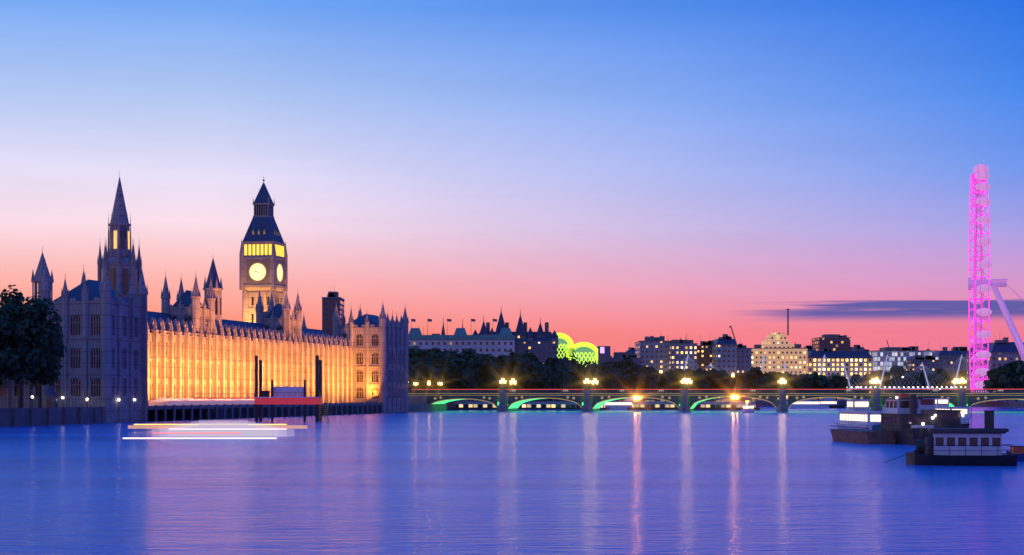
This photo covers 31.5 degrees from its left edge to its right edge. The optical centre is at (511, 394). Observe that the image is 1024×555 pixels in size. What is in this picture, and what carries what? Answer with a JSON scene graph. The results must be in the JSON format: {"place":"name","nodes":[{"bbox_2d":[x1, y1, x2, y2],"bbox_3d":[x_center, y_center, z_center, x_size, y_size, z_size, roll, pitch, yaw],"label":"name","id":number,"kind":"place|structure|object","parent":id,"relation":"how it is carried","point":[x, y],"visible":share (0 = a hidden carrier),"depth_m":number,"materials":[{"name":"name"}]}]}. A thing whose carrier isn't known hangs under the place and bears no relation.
{"place":"outdoors","nodes":[
{"label":"outdoors","id":0,"kind":"place"},
{"bbox_2d":[322,286,344,335],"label":"construction tower","id":1,"kind":"structure","parent":0,"point":[331,300],"depth_m":1150.00,"materials":[{"name":"stone"}]},
{"bbox_2d":[0,405,1023,554],"bbox_3d":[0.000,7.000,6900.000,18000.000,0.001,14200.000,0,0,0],"label":"river","id":2,"kind":"structure","parent":0,"point":[767,481],"depth_m":134.59,"materials":[{"name":"blue liquid"}]},
{"bbox_2d":[123,424,286,438],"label":"light trails","id":3,"kind":"object","parent":2,"relation":"on","point":[203,433],"visible":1,"depth_m":265.45,"materials":[{"name":"white"}]},
{"bbox_2d":[194,355,327,421],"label":"jack up barge","id":4,"kind":"object","parent":2,"relation":"in","point":[288,395],"visible":0.88,"depth_m":462.48,"materials":[{"name":"metal"}]},
{"bbox_2d":[451,400,759,409],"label":"westminster pier","id":5,"kind":"structure","parent":2,"relation":"on","point":[636,405],"depth_m":786.45,"materials":[{"name":"metal"}]},
{"bbox_2d":[605,398,845,409],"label":"moored boats","id":6,"kind":"object","parent":2,"relation":"on","point":[827,403],"visible":0.27,"depth_m":880.00,"materials":[{"name":"metal"}]},
{"bbox_2d":[741,401,754,412],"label":"boat","id":7,"kind":"object","parent":2,"relation":"on","point":[747,408],"visible":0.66,"depth_m":676.97,"materials":[{"name":"metal"}]},
{"bbox_2d":[829,387,885,429],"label":"boat","id":8,"kind":"object","parent":2,"relation":"on","point":[858,414],"visible":0.69,"depth_m":332.95,"materials":[{"name":"metal"}]},
{"bbox_2d":[829,429,895,443],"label":"boat hull","id":9,"kind":"object","parent":2,"relation":"on","point":[863,436],"visible":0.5,"depth_m":255.13,"materials":[{"name":"metal"}]},
{"bbox_2d":[872,377,946,444],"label":"tugboat","id":10,"kind":"object","parent":2,"relation":"on","point":[904,420],"visible":0.63,"depth_m":254.40,"materials":[{"name":"metal"}]},
{"bbox_2d":[909,379,969,427],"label":"boat","id":11,"kind":"object","parent":2,"relation":"on","point":[951,419],"visible":0.23,"depth_m":294.95,"materials":[{"name":"metal"}]},
{"bbox_2d":[935,398,971,421],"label":"trip boat","id":12,"kind":"object","parent":2,"relation":"on","point":[941,403],"visible":0.44,"depth_m":450.71,"materials":[{"name":"metal"}]},
{"bbox_2d":[884,410,1023,465],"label":"boat","id":13,"kind":"object","parent":2,"relation":"on","point":[964,446],"visible":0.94,"depth_m":177.91,"materials":[{"name":"metal"}]},
{"bbox_2d":[1002,446,1023,460],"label":"boat","id":14,"kind":"object","parent":2,"relation":"on","point":[1018,450],"visible":0.22,"depth_m":190.01,"materials":[{"name":"metal"}]},
{"bbox_2d":[0,399,1023,426],"bbox_3d":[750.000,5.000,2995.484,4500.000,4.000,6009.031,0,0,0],"label":"river banks","id":15,"kind":"object","parent":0,"point":[45,416],"depth_m":433.63,"materials":[{"name":"stone"}]},
{"bbox_2d":[0,325,21,380],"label":"garden tree","id":16,"kind":"object","parent":15,"relation":"on","point":[7,362],"visible":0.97,"depth_m":390.45,"materials":[{"name":"green plant"}]},
{"bbox_2d":[0,285,64,407],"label":"garden tree","id":17,"kind":"object","parent":15,"relation":"on","point":[28,335],"visible":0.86,"depth_m":396.31,"materials":[{"name":"green plant"}]},
{"bbox_2d":[23,322,66,407],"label":"garden tree","id":18,"kind":"object","parent":15,"relation":"on","point":[47,374],"visible":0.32,"depth_m":415.44,"materials":[{"name":"green plant"}]},
{"bbox_2d":[43,386,57,406],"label":"kiosk","id":19,"kind":"object","parent":15,"relation":"on","point":[50,395],"visible":0.92,"depth_m":429.07,"materials":[{"name":"stone"}]},
{"bbox_2d":[0,171,408,422],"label":"palace of westminster","id":20,"kind":"structure","parent":15,"relation":"on","point":[123,344],"depth_m":532.78,"materials":[{"name":"stone"}]},
{"bbox_2d":[149,397,253,405],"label":"terrace marquees","id":21,"kind":"object","parent":20,"relation":"on","point":[173,401],"visible":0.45,"depth_m":506.25,"materials":[{"name":"fabric"}]},
{"bbox_2d":[239,179,287,322],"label":"clock tower","id":22,"kind":"structure","parent":15,"relation":"on","point":[263,262],"depth_m":739.51,"materials":[{"name":"stone"}]},
{"bbox_2d":[31,371,733,410],"bbox_3d":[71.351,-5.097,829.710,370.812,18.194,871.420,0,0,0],"label":"street lamps","id":23,"kind":"object","parent":15,"relation":"on","point":[134,399],"visible":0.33,"depth_m":445.69,"materials":[{"name":"metal"}]},
{"bbox_2d":[408,346,419,349],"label":"whitehall building","id":24,"kind":"structure","parent":15,"relation":"on","point":[414,347],"depth_m":963.00,"materials":[{"name":"stone"}]},
{"bbox_2d":[408,348,422,358],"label":"embankment tree","id":25,"kind":"object","parent":15,"relation":"on","point":[410,354],"visible":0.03,"depth_m":846.58,"materials":[{"name":"green plant"}]},
{"bbox_2d":[408,363,426,392],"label":"embankment tree","id":26,"kind":"object","parent":15,"relation":"on","point":[417,375],"visible":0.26,"depth_m":790.47,"materials":[{"name":"green plant"}]},
{"bbox_2d":[408,357,426,364],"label":"embankment tree","id":27,"kind":"object","parent":15,"relation":"on","point":[412,361],"visible":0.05,"depth_m":822.09,"materials":[{"name":"green plant"}]},
{"bbox_2d":[411,346,426,351],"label":"embankment tree","id":28,"kind":"object","parent":15,"relation":"on","point":[419,350],"visible":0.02,"depth_m":867.15,"materials":[{"name":"green plant"}]},
{"bbox_2d":[415,386,432,392],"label":"bank tree","id":29,"kind":"object","parent":15,"relation":"on","point":[424,388],"visible":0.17,"depth_m":797.41,"materials":[{"name":"green plant"}]},
{"bbox_2d":[408,350,444,392],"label":"embankment tree","id":30,"kind":"object","parent":15,"relation":"on","point":[428,355],"visible":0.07,"depth_m":827.44,"materials":[{"name":"green plant"}]},
{"bbox_2d":[408,363,446,391],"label":"embankment tree","id":31,"kind":"object","parent":15,"relation":"on","point":[435,377],"visible":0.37,"depth_m":803.97,"materials":[{"name":"green plant"}]},
{"bbox_2d":[428,348,457,353],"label":"embankment tree","id":32,"kind":"object","parent":15,"relation":"on","point":[436,350],"visible":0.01,"depth_m":874.70,"materials":[{"name":"green plant"}]},
{"bbox_2d":[436,350,450,355],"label":"embankment tree","id":33,"kind":"object","parent":15,"relation":"on","point":[443,353],"visible":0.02,"depth_m":850.39,"materials":[{"name":"green plant"}]},
{"bbox_2d":[429,357,462,388],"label":"embankment tree","id":34,"kind":"object","parent":15,"relation":"on","point":[451,366],"visible":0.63,"depth_m":814.11,"materials":[{"name":"green plant"}]},
{"bbox_2d":[440,350,462,392],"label":"embankment tree","id":35,"kind":"object","parent":15,"relation":"on","point":[451,355],"visible":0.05,"depth_m":831.99,"materials":[{"name":"green plant"}]},
{"bbox_2d":[408,318,514,399],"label":"ministry of defence","id":36,"kind":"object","parent":15,"relation":"on","point":[500,344],"visible":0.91,"depth_m":1080.00,"materials":[{"name":"stone"}]},
{"bbox_2d":[441,319,444,334],"bbox_3d":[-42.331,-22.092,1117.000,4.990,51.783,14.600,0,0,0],"label":"roof turret","id":37,"kind":"object","parent":36,"relation":"on","point":[442,331],"visible":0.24,"depth_m":1116.12,"materials":[{"name":"stone"}]},
{"bbox_2d":[448,353,480,391],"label":"embankment tree","id":38,"kind":"object","parent":15,"relation":"on","point":[468,378],"visible":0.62,"depth_m":821.41,"materials":[{"name":"green plant"}]},
{"bbox_2d":[460,348,477,355],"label":"embankment tree","id":39,"kind":"object","parent":15,"relation":"on","point":[469,351],"visible":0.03,"depth_m":888.10,"materials":[{"name":"green plant"}]},
{"bbox_2d":[461,354,506,392],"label":"embankment tree","id":40,"kind":"object","parent":15,"relation":"on","point":[489,371],"visible":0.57,"depth_m":826.46,"materials":[{"name":"green plant"}]},
{"bbox_2d":[490,359,520,392],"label":"embankment tree","id":41,"kind":"object","parent":15,"relation":"on","point":[502,368],"visible":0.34,"depth_m":843.74,"materials":[{"name":"green plant"}]},
{"bbox_2d":[472,310,557,399],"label":"building","id":42,"kind":"structure","parent":15,"relation":"on","point":[541,345],"depth_m":1120.45,"materials":[{"name":"grey stone"}]},
{"bbox_2d":[498,354,531,388],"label":"embankment tree","id":43,"kind":"object","parent":15,"relation":"on","point":[502,357],"visible":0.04,"depth_m":865.90,"materials":[{"name":"green plant"}]},
{"bbox_2d":[506,350,539,366],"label":"embankment tree","id":44,"kind":"object","parent":15,"relation":"on","point":[515,354],"visible":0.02,"depth_m":889.39,"materials":[{"name":"green plant"}]},
{"bbox_2d":[504,356,545,388],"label":"embankment tree","id":45,"kind":"object","parent":15,"relation":"on","point":[525,372],"visible":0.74,"depth_m":848.02,"materials":[{"name":"green plant"}]},
{"bbox_2d":[520,350,541,362],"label":"embankment tree","id":46,"kind":"object","parent":15,"relation":"on","point":[530,355],"visible":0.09,"depth_m":913.27,"materials":[{"name":"green plant"}]},
{"bbox_2d":[520,372,557,399],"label":"embankment tree","id":47,"kind":"object","parent":15,"relation":"on","point":[550,383],"visible":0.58,"depth_m":855.64,"materials":[{"name":"green plant"}]},
{"bbox_2d":[535,361,547,367],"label":"embankment tree","id":48,"kind":"object","parent":15,"relation":"on","point":[543,365],"visible":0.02,"depth_m":897.92,"materials":[{"name":"green plant"}]},
{"bbox_2d":[538,365,562,399],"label":"embankment tree","id":49,"kind":"object","parent":15,"relation":"on","point":[550,370],"visible":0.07,"depth_m":881.40,"materials":[{"name":"green plant"}]},
{"bbox_2d":[544,357,566,399],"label":"embankment tree","id":50,"kind":"object","parent":15,"relation":"on","point":[553,362],"visible":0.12,"depth_m":908.98,"materials":[{"name":"green plant"}]},
{"bbox_2d":[554,365,565,400],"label":"embankment tree","id":51,"kind":"object","parent":15,"relation":"on","point":[561,366],"visible":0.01,"depth_m":901.30,"materials":[{"name":"green plant"}]},
{"bbox_2d":[552,372,580,400],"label":"embankment tree","id":52,"kind":"object","parent":15,"relation":"on","point":[563,380],"visible":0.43,"depth_m":867.25,"materials":[{"name":"green plant"}]},
{"bbox_2d":[560,359,573,366],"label":"embankment tree","id":53,"kind":"object","parent":15,"relation":"on","point":[567,363],"visible":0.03,"depth_m":935.83,"materials":[{"name":"green plant"}]},
{"bbox_2d":[563,355,585,365],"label":"embankment tree","id":54,"kind":"object","parent":15,"relation":"on","point":[574,361],"visible":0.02,"depth_m":943.39,"materials":[{"name":"green plant"}]},
{"bbox_2d":[562,365,601,392],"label":"embankment tree","id":55,"kind":"object","parent":15,"relation":"on","point":[581,373],"visible":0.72,"depth_m":875.77,"materials":[{"name":"green plant"}]},
{"bbox_2d":[557,333,609,366],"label":"train station","id":56,"kind":"object","parent":15,"relation":"on","point":[584,352],"visible":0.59,"depth_m":1190.00,"materials":[{"name":"glass"}]},
{"bbox_2d":[577,363,598,367],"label":"embankment tree","id":57,"kind":"object","parent":15,"relation":"on","point":[593,365],"visible":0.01,"depth_m":922.68,"materials":[{"name":"green plant"}]},
{"bbox_2d":[583,361,606,366],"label":"embankment tree","id":58,"kind":"object","parent":15,"relation":"on","point":[589,363],"visible":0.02,"depth_m":950.07,"materials":[{"name":"green plant"}]},
{"bbox_2d":[588,364,622,392],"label":"embankment tree","id":59,"kind":"object","parent":15,"relation":"on","point":[608,381],"visible":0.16,"depth_m":891.58,"materials":[{"name":"green plant"}]},
{"bbox_2d":[594,367,625,372],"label":"embankment tree","id":60,"kind":"object","parent":15,"relation":"on","point":[619,370],"visible":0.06,"depth_m":923.00,"materials":[{"name":"green plant"}]},
{"bbox_2d":[607,357,632,400],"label":"embankment tree","id":61,"kind":"object","parent":15,"relation":"on","point":[625,361],"visible":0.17,"depth_m":937.23,"materials":[{"name":"green plant"}]},
{"bbox_2d":[613,370,640,400],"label":"embankment tree","id":62,"kind":"object","parent":15,"relation":"on","point":[627,381],"visible":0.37,"depth_m":902.20,"materials":[{"name":"green plant"}]},
{"bbox_2d":[614,362,639,374],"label":"embankment tree","id":63,"kind":"object","parent":15,"relation":"on","point":[629,365],"visible":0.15,"depth_m":928.35,"materials":[{"name":"green plant"}]},
{"bbox_2d":[626,347,634,352],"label":"building","id":64,"kind":"structure","parent":15,"relation":"on","point":[631,349],"depth_m":1627.96,"materials":[{"name":"stone"}]},
{"bbox_2d":[623,365,658,399],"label":"embankment tree","id":65,"kind":"object","parent":15,"relation":"on","point":[643,378],"visible":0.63,"depth_m":911.22,"materials":[{"name":"green plant"}]},
{"bbox_2d":[641,367,663,399],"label":"embankment tree","id":66,"kind":"object","parent":15,"relation":"on","point":[651,370],"visible":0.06,"depth_m":952.35,"materials":[{"name":"green plant"}]},
{"bbox_2d":[650,373,671,399],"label":"embankment tree","id":67,"kind":"object","parent":15,"relation":"on","point":[664,382],"visible":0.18,"depth_m":931.80,"materials":[{"name":"green plant"}]},
{"bbox_2d":[663,368,691,392],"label":"embankment tree","id":68,"kind":"object","parent":15,"relation":"on","point":[677,376],"visible":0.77,"depth_m":964.45,"materials":[{"name":"green plant"}]},
{"bbox_2d":[684,368,709,392],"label":"embankment tree","id":69,"kind":"object","parent":15,"relation":"on","point":[699,381],"visible":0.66,"depth_m":985.23,"materials":[{"name":"green plant"}]},
{"bbox_2d":[697,341,712,370],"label":"building","id":70,"kind":"structure","parent":15,"relation":"on","point":[704,354],"depth_m":1310.00,"materials":[{"name":"brick"}]},
{"bbox_2d":[408,378,1023,411],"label":"bridge","id":71,"kind":"structure","parent":15,"relation":"on","point":[586,400],"depth_m":725.72,"materials":[{"name":"green paint"}]},
{"bbox_2d":[430,389,1023,389],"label":"traffic light trails","id":72,"kind":"object","parent":71,"relation":"on","point":[725,389],"visible":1,"depth_m":727.17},
{"bbox_2d":[703,368,729,399],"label":"embankment tree","id":73,"kind":"object","parent":15,"relation":"on","point":[717,379],"visible":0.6,"depth_m":1000.11,"materials":[{"name":"green plant"}]},
{"bbox_2d":[723,372,749,399],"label":"embankment tree","id":74,"kind":"object","parent":15,"relation":"on","point":[737,381],"visible":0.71,"depth_m":1040.68,"materials":[{"name":"green plant"}]},
{"bbox_2d":[743,367,775,399],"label":"embankment tree","id":75,"kind":"object","parent":15,"relation":"on","point":[757,378],"visible":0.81,"depth_m":1054.50,"materials":[{"name":"green plant"}]},
{"bbox_2d":[769,371,792,392],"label":"embankment tree","id":76,"kind":"object","parent":15,"relation":"on","point":[786,376],"visible":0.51,"depth_m":1070.77,"materials":[{"name":"green plant"}]},
{"bbox_2d":[787,373,813,392],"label":"embankment tree","id":77,"kind":"object","parent":15,"relation":"on","point":[802,381],"visible":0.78,"depth_m":1109.12,"materials":[{"name":"green plant"}]},
{"bbox_2d":[803,344,815,351],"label":"building","id":78,"kind":"structure","parent":15,"relation":"on","point":[811,347],"depth_m":1533.65,"materials":[{"name":"stone"}]},
{"bbox_2d":[656,355,965,399],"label":"hungerford jubilee bridges","id":79,"kind":"structure","parent":15,"relation":"on","point":[849,382],"depth_m":1142.69,"materials":[{"name":"metal"}]},
{"bbox_2d":[806,372,834,399],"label":"embankment tree","id":80,"kind":"object","parent":15,"relation":"on","point":[821,382],"visible":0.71,"depth_m":1129.63,"materials":[{"name":"green plant"}]},
{"bbox_2d":[812,334,850,350],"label":"tower block","id":81,"kind":"structure","parent":15,"relation":"on","point":[837,342],"depth_m":1600.00,"materials":[{"name":"stone"}]},
{"bbox_2d":[826,374,848,399],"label":"embankment tree","id":82,"kind":"object","parent":15,"relation":"on","point":[838,381],"visible":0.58,"depth_m":1141.01,"materials":[{"name":"green plant"}]},
{"bbox_2d":[807,343,872,398],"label":"building","id":83,"kind":"structure","parent":15,"relation":"on","point":[858,362],"depth_m":1340.00,"materials":[{"name":"stone"}]},
{"bbox_2d":[850,344,865,350],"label":"building","id":84,"kind":"structure","parent":15,"relation":"on","point":[859,347],"depth_m":1607.88,"materials":[{"name":"stone"}]},
{"bbox_2d":[847,374,873,392],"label":"embankment tree","id":85,"kind":"object","parent":15,"relation":"on","point":[860,381],"visible":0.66,"depth_m":1179.81,"materials":[{"name":"green plant"}]},
{"bbox_2d":[863,370,889,387],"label":"embankment tree","id":86,"kind":"object","parent":15,"relation":"on","point":[877,375],"visible":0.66,"depth_m":1191.04,"materials":[{"name":"green plant"}]},
{"bbox_2d":[881,365,912,392],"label":"embankment tree","id":87,"kind":"object","parent":15,"relation":"on","point":[896,377],"visible":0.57,"depth_m":1219.55,"materials":[{"name":"green plant"}]},
{"bbox_2d":[868,346,938,392],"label":"glass office block","id":88,"kind":"structure","parent":15,"relation":"on","point":[899,356],"depth_m":1380.00,"materials":[{"name":"glass"}]},
{"bbox_2d":[905,369,930,392],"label":"embankment tree","id":89,"kind":"object","parent":15,"relation":"on","point":[914,379],"visible":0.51,"depth_m":1247.74,"materials":[{"name":"green plant"}]},
{"bbox_2d":[905,354,944,392],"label":"building","id":90,"kind":"structure","parent":15,"relation":"on","point":[932,363],"depth_m":1360.00,"materials":[{"name":"stone"}]},
{"bbox_2d":[927,369,953,387],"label":"embankment tree","id":91,"kind":"object","parent":15,"relation":"on","point":[937,380],"visible":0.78,"depth_m":1267.11,"materials":[{"name":"green plant"}]},
{"bbox_2d":[938,344,967,392],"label":"building","id":92,"kind":"structure","parent":15,"relation":"on","point":[950,358],"depth_m":1450.00,"materials":[{"name":"stone"}]},
{"bbox_2d":[953,371,965,387],"bbox_3d":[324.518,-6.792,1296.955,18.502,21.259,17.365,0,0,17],"label":"street lamp","id":93,"kind":"object","parent":15,"relation":"on","point":[962,384],"visible":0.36,"depth_m":1293.52,"materials":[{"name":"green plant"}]},
{"bbox_2d":[965,337,1023,400],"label":"building","id":94,"kind":"structure","parent":15,"relation":"on","point":[1003,351],"depth_m":1082.20,"materials":[{"name":"stone"}]},
{"bbox_2d":[968,164,1023,400],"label":"ferris wheel","id":95,"kind":"object","parent":15,"relation":"on","point":[981,284],"visible":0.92,"depth_m":970.72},
{"bbox_2d":[983,367,1012,401],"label":"tree","id":96,"kind":"object","parent":15,"relation":"on","point":[994,374],"visible":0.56,"depth_m":927.77,"materials":[{"name":"green plant"}]},
{"bbox_2d":[998,360,1023,401],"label":"tree","id":97,"kind":"object","parent":15,"relation":"on","point":[1008,375],"visible":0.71,"depth_m":897.89,"materials":[{"name":"green plant"}]},
{"bbox_2d":[1014,362,1023,385],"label":"tree","id":98,"kind":"object","parent":15,"relation":"on","point":[1018,379],"visible":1,"depth_m":881.38,"materials":[{"name":"green plant"}]},
{"bbox_2d":[0,0,1023,357],"label":"sky","id":99,"kind":"structure","parent":0,"point":[616,174],"materials":[{"name":"blue"}]},
{"bbox_2d":[610,348,640,399],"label":"building","id":100,"kind":"structure","parent":0,"point":[618,356],"depth_m":1253.00,"materials":[{"name":"stone"}]},
{"bbox_2d":[635,336,670,399],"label":"building","id":101,"kind":"structure","parent":0,"point":[651,351],"depth_m":1300.00,"materials":[{"name":"stone"}]},
{"bbox_2d":[669,340,697,392],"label":"building","id":102,"kind":"structure","parent":0,"point":[680,351],"depth_m":1290.00,"materials":[{"name":"stone"}]},
{"bbox_2d":[711,334,736,399],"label":"building","id":103,"kind":"structure","parent":0,"point":[724,352],"depth_m":1280.00,"materials":[{"name":"stone"}]},
{"bbox_2d":[737,338,751,399],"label":"building","id":104,"kind":"structure","parent":0,"point":[744,358],"depth_m":1300.00,"materials":[{"name":"stone"}]},
{"bbox_2d":[752,333,807,398],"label":"building","id":105,"kind":"structure","parent":0,"point":[778,350],"depth_m":1330.00,"materials":[{"name":"stone"}]},
{"bbox_2d":[680,309,888,346],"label":"cranes","id":106,"kind":"object","parent":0,"point":[787,326],"visible":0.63,"depth_m":1499.73,"materials":[{"name":"metal"}]}
]}

